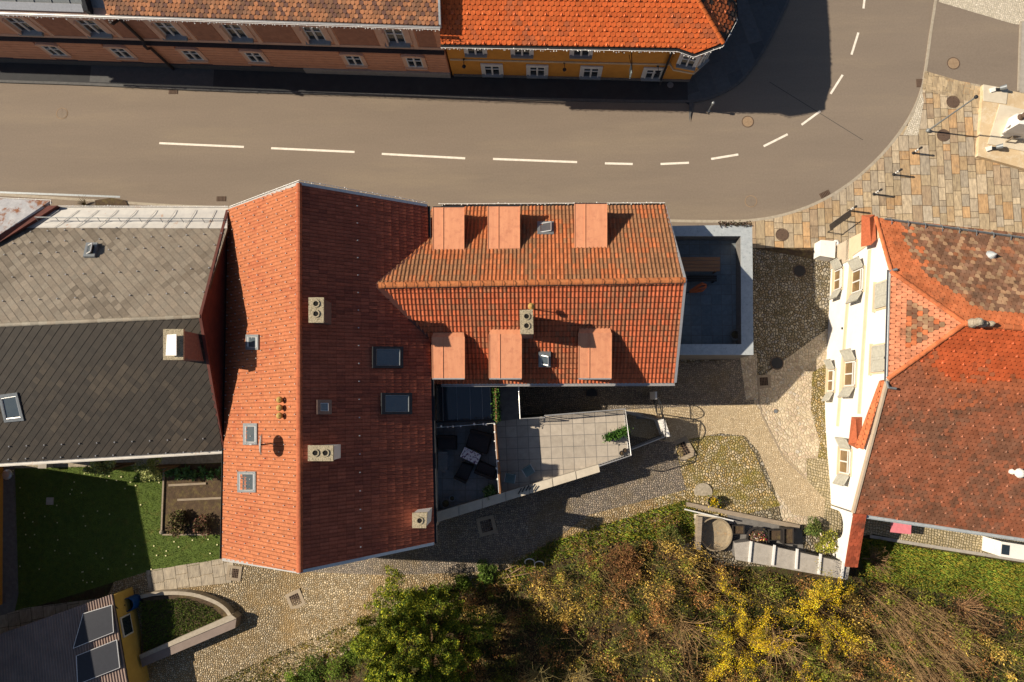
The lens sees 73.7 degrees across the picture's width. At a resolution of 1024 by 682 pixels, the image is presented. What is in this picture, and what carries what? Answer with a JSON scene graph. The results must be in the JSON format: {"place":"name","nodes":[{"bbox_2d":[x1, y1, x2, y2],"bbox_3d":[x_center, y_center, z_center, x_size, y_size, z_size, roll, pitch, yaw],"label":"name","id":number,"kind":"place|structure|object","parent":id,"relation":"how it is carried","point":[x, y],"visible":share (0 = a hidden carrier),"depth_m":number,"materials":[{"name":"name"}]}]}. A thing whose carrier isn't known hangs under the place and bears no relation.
{"place":"outdoors","nodes":[
{"label":"outdoors","id":0,"kind":"place"},
{"bbox_2d":[0,466,17,617],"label":"garden strip","id":1,"kind":"object","parent":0,"point":[10,584],"visible":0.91,"depth_m":39.99,"materials":[{"name":"concrete"}]},
{"bbox_2d":[0,559,232,633],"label":"garden path","id":2,"kind":"structure","parent":0,"point":[14,620],"depth_m":39.52,"materials":[{"name":"beige stone"}]},
{"bbox_2d":[13,463,221,610],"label":"lawn","id":3,"kind":"structure","parent":0,"point":[98,560],"depth_m":39.91,"materials":[{"name":"green plant"}]},
{"bbox_2d":[15,454,221,467],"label":"gravel strip","id":4,"kind":"object","parent":3,"relation":"on","point":[207,458],"visible":0.23,"depth_m":40.17,"materials":[{"name":"gravel"}]},
{"bbox_2d":[82,460,134,478],"bbox_3d":[-22.290,6.936,38.338,1.158,4.088,1.166,25,86,4],"label":"shrub","id":5,"kind":"object","parent":4,"relation":"on","point":[98,468],"visible":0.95,"depth_m":37.22,"materials":[{"name":"green plant"}]},
{"bbox_2d":[131,457,179,482],"bbox_3d":[-19.634,7.176,38.324,1.271,3.896,1.568,-34,84,-1],"label":"shrub","id":6,"kind":"object","parent":4,"relation":"on","point":[150,470],"visible":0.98,"depth_m":37.00,"materials":[{"name":"green plant"}]},
{"bbox_2d":[161,463,221,534],"bbox_3d":[-18.604,9.216,39.900,3.627,0.001,4.129,0,85,2],"label":"garden bed","id":7,"kind":"object","parent":3,"relation":"on","point":[193,509],"visible":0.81,"depth_m":39.90,"materials":[{"name":"soil"}]},
{"bbox_2d":[165,509,188,537],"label":"shrub","id":8,"kind":"object","parent":7,"relation":"on","point":[178,522],"visible":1,"depth_m":39.30,"materials":[{"name":"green plant"}]},
{"bbox_2d":[139,598,221,651],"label":"planter grass","id":9,"kind":"structure","parent":0,"point":[151,614],"depth_m":38.85,"materials":[{"name":"green plant"}]},
{"bbox_2d":[0,63,688,104],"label":"sidewalk","id":10,"kind":"structure","parent":0,"point":[476,86],"depth_m":41.83,"materials":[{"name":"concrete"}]},
{"bbox_2d":[89,66,213,86],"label":"sidewalk patch","id":11,"kind":"object","parent":10,"relation":"on","point":[160,76],"visible":1,"depth_m":42.42,"materials":[{"name":"grey asphalt"}]},
{"bbox_2d":[0,196,747,225],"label":"pavement","id":12,"kind":"structure","parent":0,"point":[64,203],"depth_m":41.85,"materials":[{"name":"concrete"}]},
{"bbox_2d":[108,498,675,681],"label":"yard","id":13,"kind":"structure","parent":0,"point":[272,624],"depth_m":38.92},
{"bbox_2d":[139,589,241,666],"bbox_3d":[-18.358,16.334,38.906,5.720,0.900,4.106,0,85,2],"label":"raised planter","id":14,"kind":"object","parent":13,"relation":"on","point":[230,619],"visible":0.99,"depth_m":38.85,"materials":[{"name":"stone"}]},
{"bbox_2d":[219,606,393,681],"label":"verge grass","id":15,"kind":"structure","parent":13,"relation":"on","point":[288,663],"depth_m":38.38,"materials":[{"name":"green plant"}]},
{"bbox_2d":[475,559,497,585],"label":"shrub","id":16,"kind":"object","parent":13,"relation":"on","point":[485,574],"visible":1,"depth_m":36.90,"materials":[{"name":"green plant"}]},
{"bbox_2d":[0,0,929,219],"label":"road","id":17,"kind":"structure","parent":0,"point":[823,94],"depth_m":41.35,"materials":[{"name":"grey asphalt"}]},
{"bbox_2d":[466,429,492,453],"bbox_3d":[-1.786,5.377,36.549,1.226,0.770,1.112,15,85,3],"label":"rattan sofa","id":18,"kind":"object","parent":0,"point":[478,440],"visible":1,"depth_m":36.48,"materials":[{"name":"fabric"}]},
{"bbox_2d":[309,432,685,574],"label":"alley setts","id":19,"kind":"structure","parent":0,"point":[532,521],"depth_m":37.66,"materials":[{"name":"grey stone"}]},
{"bbox_2d":[476,515,497,536],"bbox_3d":[-1.394,10.163,37.548,1.000,0.062,1.000,-14,78,1],"label":"drain grate","id":20,"kind":"object","parent":19,"relation":"on","point":[493,528],"visible":1,"depth_m":37.52,"materials":[{"name":"metal"}]},
{"bbox_2d":[3,72,1023,681],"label":"ground","id":21,"kind":"structure","parent":0,"point":[361,674],"depth_m":35.67,"materials":[{"name":"green plant"}]},
{"bbox_2d":[0,466,2,604],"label":"neighbour house","id":22,"kind":"structure","parent":21,"relation":"on","point":[1,531],"depth_m":39.98,"materials":[{"name":"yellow paint"}]},
{"bbox_2d":[0,199,59,241],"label":"metal roof house","id":23,"kind":"structure","parent":21,"relation":"on","point":[17,215],"depth_m":34.60,"materials":[{"name":"beige paint"}]},
{"bbox_2d":[0,587,149,681],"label":"garden shed","id":24,"kind":"structure","parent":21,"relation":"on","point":[41,650],"depth_m":37.23,"materials":[{"name":"metal"}]},
{"bbox_2d":[73,605,113,648],"bbox_3d":[-22.863,15.483,37.179,2.761,0.056,1.567,-22,84,0],"label":"solar panel","id":25,"kind":"object","parent":24,"relation":"on","point":[95,624],"visible":1,"depth_m":37.14,"materials":[{"name":"glass"}]},
{"bbox_2d":[76,639,120,681],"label":"solar panel","id":26,"kind":"object","parent":24,"relation":"on","point":[97,661],"visible":1,"depth_m":36.96,"materials":[{"name":"glass"}]},
{"bbox_2d":[0,207,228,466],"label":"grey roof house","id":27,"kind":"structure","parent":21,"relation":"on","point":[112,329],"depth_m":32.97,"materials":[{"name":"grey tile"}]},
{"bbox_2d":[0,392,23,422],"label":"roof window","id":28,"kind":"structure","parent":27,"relation":"in","point":[10,402],"depth_m":33.03,"materials":[{"name":"grey glass"}]},
{"bbox_2d":[0,0,450,77],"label":"salmon house","id":29,"kind":"structure","parent":21,"relation":"on","point":[211,45],"depth_m":38.28,"materials":[{"name":"paint"}]},
{"bbox_2d":[0,15,45,36],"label":"window","id":30,"kind":"structure","parent":29,"relation":"in","point":[23,26],"depth_m":38.26,"materials":[{"name":"white glass"}]},
{"bbox_2d":[35,42,72,57],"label":"window","id":31,"kind":"structure","parent":29,"relation":"in","point":[54,50],"depth_m":40.91,"materials":[{"name":"white glass"}]},
{"bbox_2d":[66,17,114,38],"bbox_3d":[-23.406,-17.435,37.973,1.680,1.790,0.280,3,85,2],"label":"window","id":32,"kind":"structure","parent":29,"relation":"in","point":[93,28],"depth_m":38.09,"materials":[{"name":"white glass"}]},
{"bbox_2d":[103,44,138,60],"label":"window","id":33,"kind":"structure","parent":29,"relation":"in","point":[121,52],"depth_m":40.74,"materials":[{"name":"white glass"}]},
{"bbox_2d":[144,20,189,40],"bbox_3d":[-19.066,-17.227,37.808,1.680,1.790,0.280,3,85,2],"label":"window","id":34,"kind":"structure","parent":29,"relation":"in","point":[169,31],"depth_m":37.95,"materials":[{"name":"white glass"}]},
{"bbox_2d":[175,47,208,62],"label":"window","id":35,"kind":"structure","parent":29,"relation":"in","point":[191,54],"depth_m":40.63,"materials":[{"name":"white glass"}]},
{"bbox_2d":[3,15,439,31],"bbox_3d":[-18.181,-16.799,35.873,28.992,0.228,0.170,3,85,2],"label":"light string","id":36,"kind":"object","parent":29,"relation":"attached to","point":[221,23],"visible":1,"depth_m":35.70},
{"bbox_2d":[212,21,255,42],"bbox_3d":[-15.285,-17.046,37.665,1.680,1.790,0.280,3,85,2],"label":"window","id":37,"kind":"structure","parent":29,"relation":"in","point":[240,33],"depth_m":37.81,"materials":[{"name":"white glass"}]},
{"bbox_2d":[239,49,270,64],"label":"window","id":38,"kind":"structure","parent":29,"relation":"in","point":[253,56],"depth_m":40.49,"materials":[{"name":"white glass"}]},
{"bbox_2d":[293,24,332,45],"bbox_3d":[-10.880,-16.835,37.498,1.680,1.790,0.280,3,85,2],"label":"window","id":39,"kind":"structure","parent":29,"relation":"in","point":[320,36],"depth_m":37.64,"materials":[{"name":"white glass"}]},
{"bbox_2d":[339,52,367,67],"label":"window","id":40,"kind":"structure","parent":29,"relation":"in","point":[351,59],"depth_m":40.24,"materials":[{"name":"white glass"}]},
{"bbox_2d":[377,27,412,47],"bbox_3d":[-6.391,-16.620,37.328,1.680,1.790,0.280,3,85,2],"label":"window","id":41,"kind":"structure","parent":29,"relation":"in","point":[395,38],"depth_m":37.49,"materials":[{"name":"white glass"}]},
{"bbox_2d":[401,54,427,69],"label":"window","id":42,"kind":"structure","parent":29,"relation":"in","point":[411,61],"depth_m":40.12,"materials":[{"name":"white glass"}]},
{"bbox_2d":[296,654,327,681],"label":"shrub","id":43,"kind":"object","parent":21,"relation":"on","point":[310,676],"visible":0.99,"depth_m":37.10,"materials":[{"name":"green plant"}]},
{"bbox_2d":[220,182,440,573],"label":"town house","id":44,"kind":"structure","parent":21,"relation":"on","point":[329,450],"depth_m":31.50,"materials":[{"name":"tile"}]},
{"bbox_2d":[237,471,256,491],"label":"roof window","id":45,"kind":"structure","parent":44,"relation":"in","point":[250,484],"depth_m":31.89,"materials":[{"name":"grey metal"}]},
{"bbox_2d":[243,423,257,444],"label":"roof window","id":46,"kind":"structure","parent":44,"relation":"in","point":[252,428],"depth_m":31.97,"materials":[{"name":"grey metal"}]},
{"bbox_2d":[372,346,402,367],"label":"roof window","id":47,"kind":"structure","parent":44,"relation":"in","point":[382,356],"depth_m":32.21,"materials":[{"name":"glass"}]},
{"bbox_2d":[381,393,411,413],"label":"roof window","id":48,"kind":"structure","parent":44,"relation":"in","point":[391,403],"depth_m":32.24,"materials":[{"name":"glass"}]},
{"bbox_2d":[324,653,350,681],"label":"shrub","id":49,"kind":"object","parent":21,"relation":"on","point":[340,665],"visible":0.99,"depth_m":36.42,"materials":[{"name":"green plant"}]},
{"bbox_2d":[0,0,788,102],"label":"kerb","id":50,"kind":"structure","parent":21,"relation":"on","point":[409,95],"depth_m":41.75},
{"bbox_2d":[355,565,505,681],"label":"tree","id":51,"kind":"object","parent":21,"relation":"on","point":[387,663],"visible":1,"depth_m":31.94,"materials":[{"name":"green plant"}]},
{"bbox_2d":[436,384,497,509],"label":"patio","id":52,"kind":"structure","parent":21,"relation":"on","point":[472,488],"depth_m":36.83,"materials":[{"name":"grey tile"}]},
{"bbox_2d":[436,386,492,422],"bbox_3d":[-2.495,3.380,36.325,2.993,1.643,1.944,0,85,2],"label":"glass canopy","id":53,"kind":"object","parent":52,"relation":"on","point":[461,404],"visible":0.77,"depth_m":35.77,"materials":[{"name":"blue glass"}]},
{"bbox_2d":[0,0,936,222],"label":"kerb","id":54,"kind":"structure","parent":21,"relation":"on","point":[706,221],"depth_m":40.66,"materials":[{"name":"stone"}]},
{"bbox_2d":[375,203,686,386],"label":"dormer house","id":55,"kind":"structure","parent":21,"relation":"on","point":[508,295],"depth_m":33.24,"materials":[{"name":"orange tile"}]},
{"bbox_2d":[437,386,627,521],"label":"terrace","id":56,"kind":"structure","parent":21,"relation":"on","point":[554,450],"depth_m":36.56,"materials":[{"name":"tile"}]},
{"bbox_2d":[423,500,695,601],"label":"verge grass","id":57,"kind":"structure","parent":21,"relation":"on","point":[661,510],"depth_m":37.12,"materials":[{"name":"green plant"}]},
{"bbox_2d":[440,0,737,84],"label":"yellow house","id":58,"kind":"structure","parent":21,"relation":"on","point":[693,28],"depth_m":35.69,"materials":[{"name":"tile"}]},
{"bbox_2d":[480,63,503,77],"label":"window","id":59,"kind":"structure","parent":58,"relation":"in","point":[489,70],"depth_m":40.85,"materials":[{"name":"white glass"}]},
{"bbox_2d":[526,64,547,78],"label":"window","id":60,"kind":"structure","parent":58,"relation":"in","point":[533,71],"depth_m":40.75,"materials":[{"name":"white glass"}]},
{"bbox_2d":[579,65,602,79],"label":"window","id":61,"kind":"structure","parent":58,"relation":"in","point":[586,72],"depth_m":40.62,"materials":[{"name":"white glass"}]},
{"bbox_2d":[598,540,641,591],"bbox_3d":[5.824,11.690,35.856,2.186,1.498,2.312,-35,84,-2],"label":"shrub","id":62,"kind":"object","parent":21,"relation":"on","point":[625,556],"visible":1,"depth_m":35.58,"materials":[{"name":"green plant"}]},
{"bbox_2d":[519,359,753,414],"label":"alley","id":63,"kind":"structure","parent":21,"relation":"on","point":[713,383],"depth_m":39.59,"materials":[{"name":"grey stone"}]},
{"bbox_2d":[740,354,757,399],"bbox_3d":[13.715,2.077,39.479,0.981,0.047,2.709,0,85,2],"label":"alley patch","id":64,"kind":"object","parent":63,"relation":"on","point":[749,367],"visible":0.82,"depth_m":39.51,"materials":[{"name":"grey concrete"}]},
{"bbox_2d":[624,410,669,449],"bbox_3d":[7.543,5.053,38.516,2.352,2.100,2.284,0,85,2],"label":"entrance enclosure","id":65,"kind":"object","parent":21,"relation":"on","point":[659,422],"visible":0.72,"depth_m":38.26,"materials":[{"name":"metal"}]},
{"bbox_2d":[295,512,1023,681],"bbox_3d":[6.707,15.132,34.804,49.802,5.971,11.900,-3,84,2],"label":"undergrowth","id":66,"kind":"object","parent":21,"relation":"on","point":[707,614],"visible":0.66,"depth_m":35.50,"materials":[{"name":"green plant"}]},
{"bbox_2d":[308,513,1023,681],"bbox_3d":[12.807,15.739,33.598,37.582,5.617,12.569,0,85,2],"label":"dry grass","id":67,"kind":"structure","parent":21,"relation":"on","point":[719,564],"depth_m":34.92,"materials":[{"name":"plant"}]},
{"bbox_2d":[655,612,728,672],"bbox_3d":[8.536,14.255,33.355,3.006,3.151,2.915,40,87,5],"label":"bare shrub","id":68,"kind":"object","parent":21,"relation":"on","point":[682,628],"visible":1,"depth_m":33.26,"materials":[{"name":"brown plant"}]},
{"bbox_2d":[672,225,752,359],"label":"terrace","id":69,"kind":"structure","parent":21,"relation":"on","point":[717,312],"depth_m":37.14,"materials":[{"name":"concrete"}]},
{"bbox_2d":[681,257,719,273],"bbox_3d":[10.066,-4.099,37.113,2.279,0.740,0.783,0,85,2],"label":"wooden table","id":70,"kind":"object","parent":69,"relation":"on","point":[714,265],"visible":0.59,"depth_m":36.74,"materials":[{"name":"brown wood"}]},
{"bbox_2d":[654,436,780,526],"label":"lane verge","id":71,"kind":"structure","parent":21,"relation":"on","point":[727,469],"depth_m":37.94,"materials":[{"name":"beige stone"}]},
{"bbox_2d":[697,569,752,621],"bbox_3d":[11.301,13.292,35.328,2.992,1.831,2.322,39,87,5],"label":"forsythia bush","id":72,"kind":"object","parent":21,"relation":"on","point":[723,588],"visible":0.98,"depth_m":35.25,"materials":[{"name":"yellow plant"}]},
{"bbox_2d":[450,533,1023,681],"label":"brush","id":73,"kind":"object","parent":21,"relation":"on","point":[722,570],"visible":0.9,"depth_m":35.01,"materials":[{"name":"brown plant"}]},
{"bbox_2d":[697,593,795,681],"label":"forsythia bush","id":74,"kind":"object","parent":21,"relation":"on","point":[741,628],"visible":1,"depth_m":33.56,"materials":[{"name":"yellow plant"}]},
{"bbox_2d":[672,248,849,568],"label":"lane","id":75,"kind":"structure","parent":21,"relation":"on","point":[790,313],"depth_m":39.80,"materials":[{"name":"grey stone"}]},
{"bbox_2d":[694,514,731,551],"bbox_3d":[10.893,10.435,37.212,1.900,1.150,2.000,0,85,2],"label":"stone basin","id":76,"kind":"object","parent":75,"relation":"on","point":[716,532],"visible":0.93,"depth_m":37.01,"materials":[{"name":"beige stone"}]},
{"bbox_2d":[686,502,799,528],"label":"stone kerb","id":77,"kind":"structure","parent":75,"relation":"on","point":[743,515],"depth_m":37.03,"materials":[{"name":"grey stone"}]},
{"bbox_2d":[754,329,827,523],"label":"lane cobbles","id":78,"kind":"object","parent":75,"relation":"on","point":[790,423],"visible":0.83,"depth_m":39.21,"materials":[{"name":"beige stone"}]},
{"bbox_2d":[811,365,827,458],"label":"lane cobbles","id":79,"kind":"object","parent":75,"relation":"on","point":[818,394],"visible":0.46,"depth_m":39.14,"materials":[{"name":"beige stone"}]},
{"bbox_2d":[806,458,840,535],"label":"lane setts","id":80,"kind":"structure","parent":75,"relation":"on","point":[818,479],"depth_m":37.58,"materials":[{"name":"beige stone"}]},
{"bbox_2d":[814,529,838,554],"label":"shrub","id":81,"kind":"object","parent":75,"relation":"on","point":[825,545],"visible":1,"depth_m":36.26,"materials":[{"name":"yellow plant"}]},
{"bbox_2d":[756,624,820,679],"bbox_3d":[13.146,15.101,33.756,3.159,3.479,3.118,0,85,2],"label":"bare shrub","id":82,"kind":"object","parent":21,"relation":"on","point":[775,638],"visible":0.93,"depth_m":33.35,"materials":[{"name":"brown plant"}]},
{"bbox_2d":[732,538,849,579],"bbox_3d":[14.639,11.443,36.333,6.022,1.480,1.130,10,85,3],"label":"lean to","id":83,"kind":"object","parent":21,"relation":"on","point":[773,555],"visible":0.93,"depth_m":35.72,"materials":[{"name":"concrete"}]},
{"bbox_2d":[782,559,863,660],"bbox_3d":[16.135,13.967,34.721,4.780,2.791,4.210,38,87,5],"label":"forsythia bush","id":84,"kind":"object","parent":21,"relation":"on","point":[815,597],"visible":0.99,"depth_m":34.53,"materials":[{"name":"yellow plant"}]},
{"bbox_2d":[831,506,866,567],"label":"garden wall","id":85,"kind":"structure","parent":21,"relation":"on","point":[849,544],"depth_m":34.87,"materials":[{"name":"white paint"}]},
{"bbox_2d":[864,585,929,656],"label":"dry stalks","id":86,"kind":"object","parent":21,"relation":"on","point":[898,611],"visible":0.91,"depth_m":35.35,"materials":[{"name":"brown plant"}]},
{"bbox_2d":[821,215,1023,541],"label":"white house","id":87,"kind":"structure","parent":21,"relation":"on","point":[923,398],"depth_m":33.04,"materials":[{"name":"paint"}]},
{"bbox_2d":[821,359,836,401],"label":"window","id":88,"kind":"structure","parent":87,"relation":"in","point":[831,372],"depth_m":38.44,"materials":[{"name":"beige paint"}]},
{"bbox_2d":[828,258,843,299],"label":"window","id":89,"kind":"structure","parent":87,"relation":"in","point":[837,271],"depth_m":38.69,"materials":[{"name":"beige paint"}]},
{"bbox_2d":[832,437,852,485],"bbox_3d":[17.364,6.332,35.936,0.438,1.450,2.501,5,85,2],"label":"window","id":90,"kind":"structure","parent":87,"relation":"in","point":[844,452],"depth_m":35.88,"materials":[{"name":"beige paint"}]},
{"bbox_2d":[837,348,857,397],"bbox_3d":[17.776,1.726,36.243,0.449,1.450,2.595,5,85,2],"label":"window","id":91,"kind":"structure","parent":87,"relation":"in","point":[849,365],"depth_m":36.18,"materials":[{"name":"beige paint"}]},
{"bbox_2d":[845,256,865,303],"bbox_3d":[18.225,-3.206,36.311,0.426,1.450,2.406,5,85,2],"label":"window","id":92,"kind":"structure","parent":87,"relation":"in","point":[857,272],"depth_m":36.24,"materials":[{"name":"beige paint"}]},
{"bbox_2d":[868,343,884,375],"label":"window","id":93,"kind":"structure","parent":87,"relation":"in","point":[876,351],"depth_m":33.38,"materials":[{"name":"beige paint"}]},
{"bbox_2d":[872,278,890,311],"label":"window","id":94,"kind":"structure","parent":87,"relation":"in","point":[879,289],"depth_m":33.65,"materials":[{"name":"beige paint"}]},
{"bbox_2d":[879,598,984,681],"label":"dry stalks","id":95,"kind":"object","parent":21,"relation":"on","point":[941,652],"visible":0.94,"depth_m":34.56,"materials":[{"name":"plant"}]},
{"bbox_2d":[860,538,1023,615],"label":"bank grass","id":96,"kind":"structure","parent":21,"relation":"on","point":[1017,567],"depth_m":36.40,"materials":[{"name":"green plant"}]},
{"bbox_2d":[949,588,1005,640],"bbox_3d":[23.826,14.091,35.510,3.043,1.456,2.589,0,85,2],"label":"bare shrub","id":97,"kind":"object","parent":21,"relation":"on","point":[966,603],"visible":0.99,"depth_m":35.51,"materials":[{"name":"brown plant"}]},
{"bbox_2d":[625,402,824,517],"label":"lane path","id":98,"kind":"structure","parent":0,"point":[798,493],"depth_m":38.91,"materials":[{"name":"beige stone"}]},
{"bbox_2d":[687,0,785,99],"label":"corner sidewalk","id":99,"kind":"structure","parent":0,"point":[706,86],"depth_m":41.33,"materials":[{"name":"grey stone"}]},
{"bbox_2d":[727,515,802,550],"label":"sunken floor","id":100,"kind":"structure","parent":0,"point":[748,524],"depth_m":37.01,"materials":[{"name":"grey stone"}]},
{"bbox_2d":[748,76,1023,261],"bbox_3d":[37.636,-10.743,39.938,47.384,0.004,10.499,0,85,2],"label":"plaza","id":101,"kind":"structure","parent":0,"point":[814,224],"depth_m":40.24,"materials":[{"name":"beige stone"}]},
{"bbox_2d":[813,240,839,261],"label":"stone block","id":102,"kind":"structure","parent":101,"relation":"on","point":[825,250],"depth_m":39.18,"materials":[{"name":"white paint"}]},
{"bbox_2d":[903,92,923,134],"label":"plaza apron","id":103,"kind":"object","parent":101,"relation":"on","point":[913,126],"visible":1,"depth_m":40.61,"materials":[{"name":"grey stone"}]},
{"bbox_2d":[975,84,1023,170],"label":"stone platform","id":104,"kind":"structure","parent":101,"relation":"on","point":[998,110],"depth_m":40.14,"materials":[{"name":"beige stone"}]},
{"bbox_2d":[1001,112,1023,138],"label":"monument","id":105,"kind":"object","parent":104,"relation":"on","point":[1014,126],"visible":1,"depth_m":38.63,"materials":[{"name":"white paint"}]},
{"bbox_2d":[863,515,1023,554],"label":"back path","id":106,"kind":"structure","parent":0,"point":[949,539],"depth_m":36.68,"materials":[{"name":"beige stone"}]},
{"bbox_2d":[870,535,1023,561],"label":"back kerb","id":107,"kind":"structure","parent":106,"relation":"on","point":[939,547],"depth_m":36.55,"materials":[{"name":"concrete"}]},
{"bbox_2d":[982,536,1023,559],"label":"garden cabinet","id":108,"kind":"object","parent":106,"relation":"on","point":[1006,548],"visible":1,"depth_m":35.11,"materials":[{"name":"white paint"}]},
{"bbox_2d":[922,71,980,103],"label":"plaza verge","id":109,"kind":"structure","parent":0,"point":[954,91],"depth_m":40.73,"materials":[{"name":"beige stone"}]},
{"bbox_2d":[927,0,1021,91],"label":"side road","id":110,"kind":"structure","parent":0,"point":[983,49],"depth_m":40.93,"materials":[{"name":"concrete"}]},
{"bbox_2d":[939,0,1023,24],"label":"setts apron","id":111,"kind":"object","parent":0,"point":[1011,11],"visible":1,"depth_m":41.11,"materials":[{"name":"beige stone"}]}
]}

